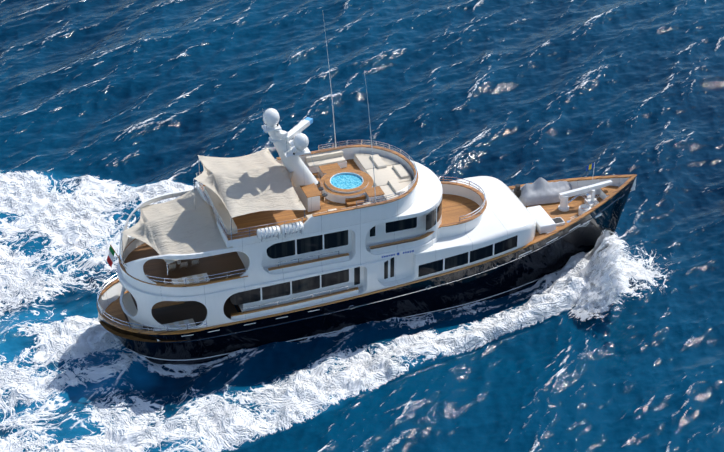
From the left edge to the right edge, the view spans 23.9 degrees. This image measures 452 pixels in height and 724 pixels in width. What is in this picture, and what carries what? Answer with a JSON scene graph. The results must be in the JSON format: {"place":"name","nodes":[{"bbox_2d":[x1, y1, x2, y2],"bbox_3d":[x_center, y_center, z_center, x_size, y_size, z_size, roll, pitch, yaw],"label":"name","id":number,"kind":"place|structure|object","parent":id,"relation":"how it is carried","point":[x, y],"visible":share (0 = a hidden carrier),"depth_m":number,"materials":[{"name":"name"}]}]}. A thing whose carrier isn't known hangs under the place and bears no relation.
{"place":"outdoors","nodes":[
{"label":"outdoors","id":0,"kind":"place"},
{"bbox_2d":[0,0,723,451],"bbox_3d":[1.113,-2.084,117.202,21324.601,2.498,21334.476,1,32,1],"label":"sea","id":1,"kind":"structure","parent":0,"point":[114,114],"depth_m":119.08,"materials":[{"name":"liquid"}]},
{"bbox_2d":[97,177,635,364],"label":"hull","id":2,"kind":"object","parent":1,"relation":"in","point":[519,274],"visible":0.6,"depth_m":104.56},
{"bbox_2d":[117,176,535,329],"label":"tier","id":3,"kind":"object","parent":2,"relation":"on","point":[508,214],"visible":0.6,"depth_m":103.47,"materials":[{"name":"white paint"}]},
{"bbox_2d":[119,160,441,295],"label":"tier","id":4,"kind":"object","parent":3,"relation":"on","point":[257,261],"visible":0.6,"depth_m":101.19,"materials":[{"name":"white paint"}]},
{"bbox_2d":[121,157,304,274],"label":"awning poles","id":5,"kind":"object","parent":4,"relation":"on","point":[277,231],"visible":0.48,"depth_m":98.30,"materials":[{"name":"silver metal"}]},
{"bbox_2d":[122,187,232,263],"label":"canopy","id":6,"kind":"object","parent":5,"relation":"attached to","point":[181,225],"visible":0.81,"depth_m":99.73,"materials":[{"name":"fabric"}]},
{"bbox_2d":[194,148,305,217],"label":"canopy","id":7,"kind":"object","parent":5,"relation":"on","point":[261,180],"visible":0.98,"depth_m":99.78,"materials":[{"name":"fabric"}]},
{"bbox_2d":[119,145,486,316],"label":"teak caps","id":8,"kind":"object","parent":4,"relation":"on","point":[479,213],"visible":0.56,"depth_m":101.98,"materials":[{"name":"brown wood"}]},
{"bbox_2d":[195,147,417,247],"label":"sun deck","id":9,"kind":"object","parent":4,"relation":"on","point":[311,224],"visible":0.27,"depth_m":100.42,"materials":[{"name":"white paint"}]},
{"bbox_2d":[261,17,375,203],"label":"mast and antennas","id":10,"kind":"object","parent":9,"relation":"on","point":[289,151],"visible":1,"depth_m":100.09,"materials":[{"name":"white paint"}]},
{"bbox_2d":[97,140,485,332],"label":"rails","id":11,"kind":"object","parent":3,"relation":"on","point":[218,216],"visible":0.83,"depth_m":100.84,"materials":[{"name":"brown wood"}]},
{"bbox_2d":[107,163,593,267],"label":"flags","id":12,"kind":"object","parent":3,"relation":"attached to","point":[110,258],"visible":0.94,"depth_m":100.15,"materials":[{"name":"multicoloured fabric"}]},
{"bbox_2d":[231,184,485,319],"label":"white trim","id":13,"kind":"structure","parent":3,"relation":"attached to","point":[453,230],"depth_m":102.92,"materials":[{"name":"paint"}]},
{"bbox_2d":[98,159,631,341],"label":"teak decks","id":14,"kind":"object","parent":3,"relation":"on","point":[455,208],"visible":0.1,"depth_m":102.39,"materials":[{"name":"brown wood"}]},
{"bbox_2d":[122,151,411,340],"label":"deck furniture","id":15,"kind":"object","parent":14,"relation":"on","point":[349,187],"visible":0.52,"depth_m":102.61,"materials":[{"name":"white fabric"}]},
{"bbox_2d":[230,200,517,311],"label":"windows","id":16,"kind":"structure","parent":3,"relation":"attached to","point":[304,245],"depth_m":102.22,"materials":[{"name":"black glass"}]},
{"bbox_2d":[110,162,618,260],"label":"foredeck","id":17,"kind":"object","parent":2,"relation":"on","point":[540,191],"visible":0.75,"depth_m":109.92,"materials":[{"name":"white paint"}]},
{"bbox_2d":[97,174,635,309],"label":"cap rail","id":18,"kind":"object","parent":2,"relation":"on","point":[106,288],"visible":0.23,"depth_m":110.86,"materials":[{"name":"brown wood"}]},
{"bbox_2d":[98,178,635,320],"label":"bulwark","id":19,"kind":"object","parent":2,"relation":"on","point":[110,295],"visible":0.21,"depth_m":110.72,"materials":[{"name":"white paint"}]},
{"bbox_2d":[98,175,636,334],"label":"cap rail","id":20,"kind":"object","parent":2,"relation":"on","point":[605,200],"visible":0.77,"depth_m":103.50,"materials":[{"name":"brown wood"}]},
{"bbox_2d":[181,224,579,336],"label":"hull fittings","id":21,"kind":"object","parent":2,"relation":"attached to","point":[399,253],"visible":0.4,"depth_m":102.61,"materials":[{"name":"white paint"}]},
{"bbox_2d":[164,195,623,342],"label":"rub rail","id":22,"kind":"object","parent":2,"relation":"on","point":[392,297],"visible":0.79,"depth_m":103.98,"materials":[{"name":"brown metal"}]},
{"bbox_2d":[568,230,633,321],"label":"bow spray","id":23,"kind":"object","parent":1,"relation":"on","point":[604,286],"visible":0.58,"depth_m":105.85,"materials":[{"name":"white liquid"}]}
]}

